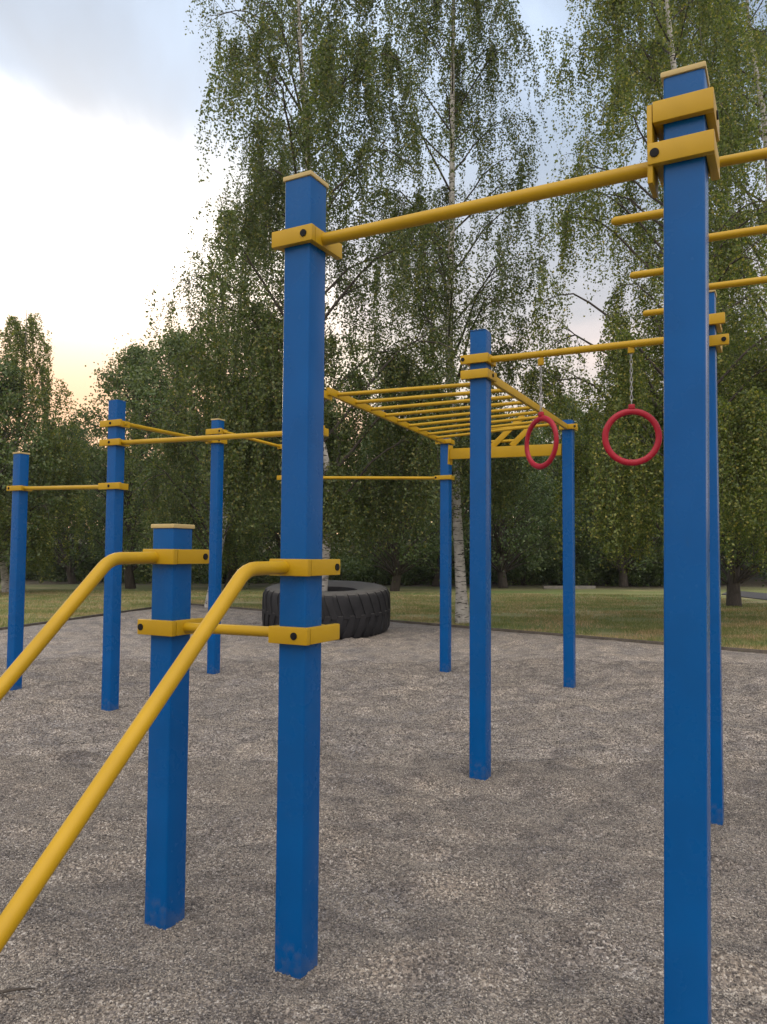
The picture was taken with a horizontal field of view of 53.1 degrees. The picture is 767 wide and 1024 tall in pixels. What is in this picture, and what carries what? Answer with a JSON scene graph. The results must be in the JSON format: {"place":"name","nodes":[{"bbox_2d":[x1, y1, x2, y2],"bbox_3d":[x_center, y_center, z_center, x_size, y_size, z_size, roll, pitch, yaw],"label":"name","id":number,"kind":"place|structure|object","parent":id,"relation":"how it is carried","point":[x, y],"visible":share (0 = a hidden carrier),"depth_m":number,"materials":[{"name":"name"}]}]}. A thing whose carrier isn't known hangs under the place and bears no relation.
{"place":"outdoors","nodes":[
{"label":"outdoors","id":0,"kind":"place"},
{"bbox_2d":[0,535,766,653],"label":"ground","id":1,"kind":"structure","parent":0,"point":[751,585],"depth_m":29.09,"materials":[{"name":"green plant"}]},
{"bbox_2d":[0,561,49,581],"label":"shrub","id":2,"kind":"object","parent":1,"relation":"on","point":[29,577],"visible":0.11,"depth_m":39.33,"materials":[{"name":"green plant"}]},
{"bbox_2d":[5,545,49,579],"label":"shrub","id":3,"kind":"object","parent":1,"relation":"on","point":[28,575],"visible":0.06,"depth_m":39.47,"materials":[{"name":"green plant"}]},
{"bbox_2d":[0,350,88,576],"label":"leafy tree","id":4,"kind":"object","parent":1,"relation":"on","point":[6,372],"visible":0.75,"depth_m":27.02,"materials":[{"name":"green plant"}]},
{"bbox_2d":[0,310,95,592],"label":"birch tree","id":5,"kind":"object","parent":1,"relation":"on","point":[20,342],"visible":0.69,"depth_m":28.47,"materials":[{"name":"green plant"}]},
{"bbox_2d":[28,431,86,567],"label":"leafy tree","id":6,"kind":"object","parent":1,"relation":"on","point":[55,504],"visible":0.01,"depth_m":41.10,"materials":[{"name":"green plant"}]},
{"bbox_2d":[25,548,104,581],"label":"shrub","id":7,"kind":"object","parent":1,"relation":"on","point":[60,576],"visible":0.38,"depth_m":38.63,"materials":[{"name":"green plant"}]},
{"bbox_2d":[27,400,126,583],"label":"leafy tree","id":8,"kind":"object","parent":1,"relation":"on","point":[70,574],"visible":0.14,"depth_m":35.77,"materials":[{"name":"green plant"}]},
{"bbox_2d":[57,464,104,544],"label":"leafy tree","id":9,"kind":"object","parent":1,"relation":"on","point":[86,522],"depth_m":49.42,"materials":[{"name":"green plant"}]},
{"bbox_2d":[34,537,148,583],"bbox_3d":[-16.262,2.443,39.865,8.744,2.396,4.801,-1,-4,32],"label":"shrub","id":10,"kind":"object","parent":1,"relation":"on","point":[82,576],"visible":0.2,"depth_m":38.51,"materials":[{"name":"green plant"}]},
{"bbox_2d":[90,449,148,553],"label":"leafy tree","id":11,"kind":"object","parent":1,"relation":"on","point":[125,507],"visible":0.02,"depth_m":41.19,"materials":[{"name":"green plant"}]},
{"bbox_2d":[90,549,148,582],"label":"shrub","id":12,"kind":"object","parent":1,"relation":"on","point":[123,580],"visible":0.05,"depth_m":38.16,"materials":[{"name":"green plant"}]},
{"bbox_2d":[51,333,201,588],"bbox_3d":[-10.662,-2.107,32.267,7.037,10.708,5.975,-1,-3,21],"label":"leafy tree","id":13,"kind":"object","parent":1,"relation":"on","point":[135,353],"visible":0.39,"depth_m":31.47,"materials":[{"name":"green plant"}]},
{"bbox_2d":[123,455,167,546],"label":"leafy tree","id":14,"kind":"object","parent":1,"relation":"on","point":[145,514],"visible":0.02,"depth_m":41.87,"materials":[{"name":"green plant"}]},
{"bbox_2d":[81,318,266,559],"bbox_3d":[-7.859,-2.311,30.021,7.177,10.922,6.095,-1,-3,26],"label":"leafy tree","id":15,"kind":"object","parent":1,"relation":"on","point":[146,378],"visible":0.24,"depth_m":29.51,"materials":[{"name":"green plant"}]},
{"bbox_2d":[125,540,222,584],"bbox_3d":[-10.158,2.353,37.833,8.941,2.450,4.910,-2,-4,40],"label":"shrub","id":16,"kind":"object","parent":1,"relation":"on","point":[143,581],"visible":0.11,"depth_m":36.74,"materials":[{"name":"green plant"}]},
{"bbox_2d":[191,566,227,581],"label":"shrub","id":17,"kind":"object","parent":1,"relation":"on","point":[204,576],"visible":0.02,"depth_m":38.64,"materials":[{"name":"green plant"}]},
{"bbox_2d":[122,103,313,607],"bbox_3d":[-4.597,-4.564,21.699,5.875,14.522,5.678,0,-3,0],"label":"birch tree","id":18,"kind":"object","parent":1,"relation":"on","point":[166,509],"visible":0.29,"depth_m":20.93,"materials":[{"name":"green plant"}]},
{"bbox_2d":[162,392,280,587],"bbox_3d":[-6.178,-1.721,32.982,7.075,10.122,7.698,1,-3,-10],"label":"leafy tree","id":19,"kind":"object","parent":1,"relation":"on","point":[229,577],"depth_m":32.24,"materials":[{"name":"green plant"}]},
{"bbox_2d":[191,556,278,584],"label":"shrub","id":20,"kind":"object","parent":1,"relation":"on","point":[227,571],"visible":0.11,"depth_m":37.72,"materials":[{"name":"green plant"}]},
{"bbox_2d":[193,551,279,584],"bbox_3d":[-7.468,2.631,38.515,7.219,1.978,3.964,0,-3,11],"label":"shrub","id":21,"kind":"object","parent":1,"relation":"on","point":[259,578],"visible":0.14,"depth_m":37.82,"materials":[{"name":"green plant"}]},
{"bbox_2d":[200,404,380,576],"bbox_3d":[-3.973,-1.186,33.040,8.696,9.061,8.197,0,-3,8],"label":"leafy tree","id":22,"kind":"object","parent":1,"relation":"on","point":[276,537],"visible":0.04,"depth_m":31.90,"materials":[{"name":"green plant"}]},
{"bbox_2d":[273,575,338,582],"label":"shrub","id":23,"kind":"object","parent":1,"relation":"on","point":[332,577],"visible":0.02,"depth_m":38.99,"materials":[{"name":"green plant"}]},
{"bbox_2d":[144,0,469,590],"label":"birch tree","id":24,"kind":"object","parent":1,"relation":"on","point":[243,405],"visible":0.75,"depth_m":14.34,"materials":[{"name":"green plant"}]},
{"bbox_2d":[279,385,384,554],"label":"leafy tree","id":25,"kind":"object","parent":1,"relation":"on","point":[331,408],"depth_m":42.15,"materials":[{"name":"green plant"}]},
{"bbox_2d":[328,554,352,580],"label":"shrub","id":26,"kind":"object","parent":1,"relation":"on","point":[341,564],"visible":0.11,"depth_m":39.67,"materials":[{"name":"green plant"}]},
{"bbox_2d":[330,550,353,560],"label":"shrub","id":27,"kind":"object","parent":1,"relation":"on","point":[340,555],"visible":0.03,"depth_m":45.90,"materials":[{"name":"green plant"}]},
{"bbox_2d":[348,416,385,550],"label":"leafy tree","id":28,"kind":"object","parent":1,"relation":"on","point":[363,443],"visible":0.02,"depth_m":51.21,"materials":[{"name":"green plant"}]},
{"bbox_2d":[340,551,414,584],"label":"shrub","id":29,"kind":"object","parent":1,"relation":"on","point":[367,579],"visible":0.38,"depth_m":37.00,"materials":[{"name":"green plant"}]},
{"bbox_2d":[344,474,421,557],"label":"leafy tree","id":30,"kind":"object","parent":1,"relation":"on","point":[374,529],"visible":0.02,"depth_m":43.74,"materials":[{"name":"green plant"}]},
{"bbox_2d":[0,605,766,1023],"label":"gravel bed","id":31,"kind":"object","parent":1,"relation":"on","point":[396,643],"visible":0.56,"depth_m":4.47,"materials":[{"name":"grey gravel"}]},
{"bbox_2d":[0,987,32,999],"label":"twig","id":32,"kind":"object","parent":31,"relation":"on","point":[2,992],"visible":1,"depth_m":2.61,"materials":[{"name":"wood"}]},
{"bbox_2d":[262,580,389,640],"bbox_3d":[-1.093,1.847,14.743,2.454,0.860,2.454,0,1,0],"label":"tractor tyre","id":33,"kind":"object","parent":31,"relation":"on","point":[355,609],"visible":0.62,"depth_m":13.88,"materials":[{"name":"rubber"}]},
{"bbox_2d":[0,61,766,1023],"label":"climbing frame","id":34,"kind":"object","parent":31,"relation":"on","point":[684,161],"visible":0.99,"depth_m":2.92,"materials":[{"name":"blue paint"}]},
{"bbox_2d":[524,357,558,469],"bbox_3d":[1.073,-0.670,5.223,0.027,0.765,0.368,2,-3,-25],"label":"gym ring","id":35,"kind":"object","parent":34,"relation":"hanging from","point":[541,417],"visible":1,"depth_m":5.22,"materials":[{"name":"plastic"}]},
{"bbox_2d":[602,347,661,465],"bbox_3d":[1.580,-0.679,4.885,0.368,0.775,0.027,0,-3,10],"label":"gym ring","id":36,"kind":"object","parent":34,"relation":"hanging from","point":[650,418],"visible":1,"depth_m":4.87,"materials":[{"name":"plastic"}]},
{"bbox_2d":[0,603,766,653],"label":"kerb","id":37,"kind":"structure","parent":1,"relation":"on","point":[555,634],"depth_m":14.91,"materials":[{"name":"grey concrete"}]},
{"bbox_2d":[338,542,454,585],"bbox_3d":[0.983,2.487,37.855,6.173,2.325,4.115,0,-3,4],"label":"shrub","id":38,"kind":"object","parent":1,"relation":"on","point":[419,572],"visible":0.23,"depth_m":37.41,"materials":[{"name":"green plant"}]},
{"bbox_2d":[330,414,491,590],"bbox_3d":[0.530,-0.503,31.448,6.856,7.578,7.273,3,-4,-41],"label":"leafy tree","id":39,"kind":"object","parent":1,"relation":"on","point":[398,569],"visible":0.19,"depth_m":31.10,"materials":[{"name":"green plant"}]},
{"bbox_2d":[362,539,467,583],"bbox_3d":[2.387,2.599,39.911,4.701,2.346,8.561,-2,-4,35],"label":"shrub","id":40,"kind":"object","parent":1,"relation":"on","point":[424,578],"visible":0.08,"depth_m":38.51,"materials":[{"name":"green plant"}]},
{"bbox_2d":[388,419,509,586],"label":"leafy tree","id":41,"kind":"object","parent":1,"relation":"on","point":[436,582],"visible":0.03,"depth_m":35.69,"materials":[{"name":"green plant"}]},
{"bbox_2d":[336,0,571,623],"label":"birch tree","id":42,"kind":"object","parent":1,"relation":"on","point":[453,112],"visible":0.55,"depth_m":17.20,"materials":[{"name":"green plant"}]},
{"bbox_2d":[451,550,494,583],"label":"shrub","id":43,"kind":"object","parent":1,"relation":"on","point":[467,581],"visible":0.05,"depth_m":39.31,"materials":[{"name":"green plant"}]},
{"bbox_2d":[451,560,497,584],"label":"shrub","id":44,"kind":"object","parent":1,"relation":"on","point":[493,575],"visible":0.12,"depth_m":38.37,"materials":[{"name":"green plant"}]},
{"bbox_2d":[457,391,536,553],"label":"leafy tree","id":45,"kind":"object","parent":1,"relation":"on","point":[512,494],"visible":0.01,"depth_m":42.52,"materials":[{"name":"green plant"}]},
{"bbox_2d":[425,406,590,587],"bbox_3d":[5.508,-0.800,35.240,7.824,8.649,8.301,1,-3,-4],"label":"leafy tree","id":46,"kind":"object","parent":1,"relation":"on","point":[502,552],"visible":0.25,"depth_m":34.26,"materials":[{"name":"green plant"}]},
{"bbox_2d":[451,549,581,585],"bbox_3d":[6.300,2.709,38.191,7.234,1.982,3.972,0,-3,9],"label":"shrub","id":47,"kind":"object","parent":1,"relation":"on","point":[522,568],"visible":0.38,"depth_m":37.70,"materials":[{"name":"green plant"}]},
{"bbox_2d":[493,412,585,573],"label":"leafy tree","id":48,"kind":"object","parent":1,"relation":"on","point":[547,539],"visible":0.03,"depth_m":44.49,"materials":[{"name":"green plant"}]},
{"bbox_2d":[494,549,609,584],"bbox_3d":[8.816,2.839,39.855,7.041,1.929,3.866,1,-3,-17],"label":"shrub","id":49,"kind":"object","parent":1,"relation":"on","point":[519,583],"visible":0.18,"depth_m":38.35,"materials":[{"name":"green plant"}]},
{"bbox_2d":[514,389,605,575],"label":"leafy tree","id":50,"kind":"object","parent":1,"relation":"on","point":[552,477],"visible":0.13,"depth_m":38.53,"materials":[{"name":"green plant"}]},
{"bbox_2d":[542,586,594,588],"bbox_3d":[8.389,3.479,34.603,2.457,0.290,0.351,1,-3,-9],"label":"kerb stone","id":51,"kind":"object","parent":1,"relation":"on","point":[561,587],"visible":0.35,"depth_m":34.48,"materials":[{"name":"concrete"}]},
{"bbox_2d":[529,556,608,585],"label":"shrub","id":52,"kind":"object","parent":1,"relation":"on","point":[550,574],"visible":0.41,"depth_m":38.21,"materials":[{"name":"green plant"}]},
{"bbox_2d":[556,406,601,576],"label":"leafy tree","id":53,"kind":"object","parent":1,"relation":"on","point":[590,514],"visible":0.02,"depth_m":44.30,"materials":[{"name":"green plant"}]},
{"bbox_2d":[541,419,663,586],"bbox_3d":[11.677,-0.655,37.194,7.824,8.649,8.301,-1,-3,30],"label":"leafy tree","id":54,"kind":"object","parent":1,"relation":"on","point":[623,579],"visible":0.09,"depth_m":36.68,"materials":[{"name":"green plant"}]},
{"bbox_2d":[575,543,657,585],"bbox_3d":[12.253,2.580,39.465,4.977,2.483,9.063,-1,-3,29],"label":"shrub","id":55,"kind":"object","parent":1,"relation":"on","point":[606,582],"visible":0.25,"depth_m":38.17,"materials":[{"name":"green plant"}]},
{"bbox_2d":[577,383,663,557],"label":"leafy tree","id":56,"kind":"object","parent":1,"relation":"on","point":[603,533],"visible":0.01,"depth_m":42.78,"materials":[{"name":"green plant"}]},
{"bbox_2d":[492,0,766,575],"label":"birch tree","id":57,"kind":"object","parent":1,"relation":"on","point":[619,487],"visible":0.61,"depth_m":15.07,"materials":[{"name":"green plant"}]},
{"bbox_2d":[604,556,663,586],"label":"shrub","id":58,"kind":"object","parent":1,"relation":"on","point":[642,579],"visible":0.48,"depth_m":37.51,"materials":[{"name":"green plant"}]},
{"bbox_2d":[635,556,663,585],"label":"shrub","id":59,"kind":"object","parent":1,"relation":"on","point":[656,573],"visible":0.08,"depth_m":39.34,"materials":[{"name":"green plant"}]},
{"bbox_2d":[608,0,766,573],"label":"birch tree","id":60,"kind":"object","parent":1,"relation":"on","point":[739,292],"visible":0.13,"depth_m":18.48,"materials":[{"name":"green plant"}]},
{"bbox_2d":[629,474,749,564],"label":"leafy tree","id":61,"kind":"object","parent":1,"relation":"on","point":[720,546],"visible":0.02,"depth_m":37.53,"materials":[{"name":"green plant"}]},
{"bbox_2d":[654,559,727,585],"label":"shrub","id":62,"kind":"object","parent":1,"relation":"on","point":[723,575],"visible":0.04,"depth_m":37.73,"materials":[{"name":"green plant"}]},
{"bbox_2d":[627,327,766,606],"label":"lone tree","id":63,"kind":"object","parent":1,"relation":"on","point":[736,579],"visible":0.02,"depth_m":23.56,"materials":[{"name":"green plant"}]},
{"bbox_2d":[720,560,766,577],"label":"shrub","id":64,"kind":"object","parent":1,"relation":"on","point":[744,569],"visible":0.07,"depth_m":45.08,"materials":[{"name":"green plant"}]},
{"bbox_2d":[741,558,765,574],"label":"shrub","id":65,"kind":"object","parent":1,"relation":"on","point":[757,570],"visible":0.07,"depth_m":44.88,"materials":[{"name":"green plant"}]},
{"bbox_2d":[0,0,766,526],"label":"sky","id":66,"kind":"structure","parent":0,"point":[101,193],"materials":[{"name":"white"}]},
{"bbox_2d":[722,591,766,599],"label":"path","id":67,"kind":"structure","parent":0,"point":[755,595],"depth_m":29.36,"materials":[{"name":"concrete"}]}
]}

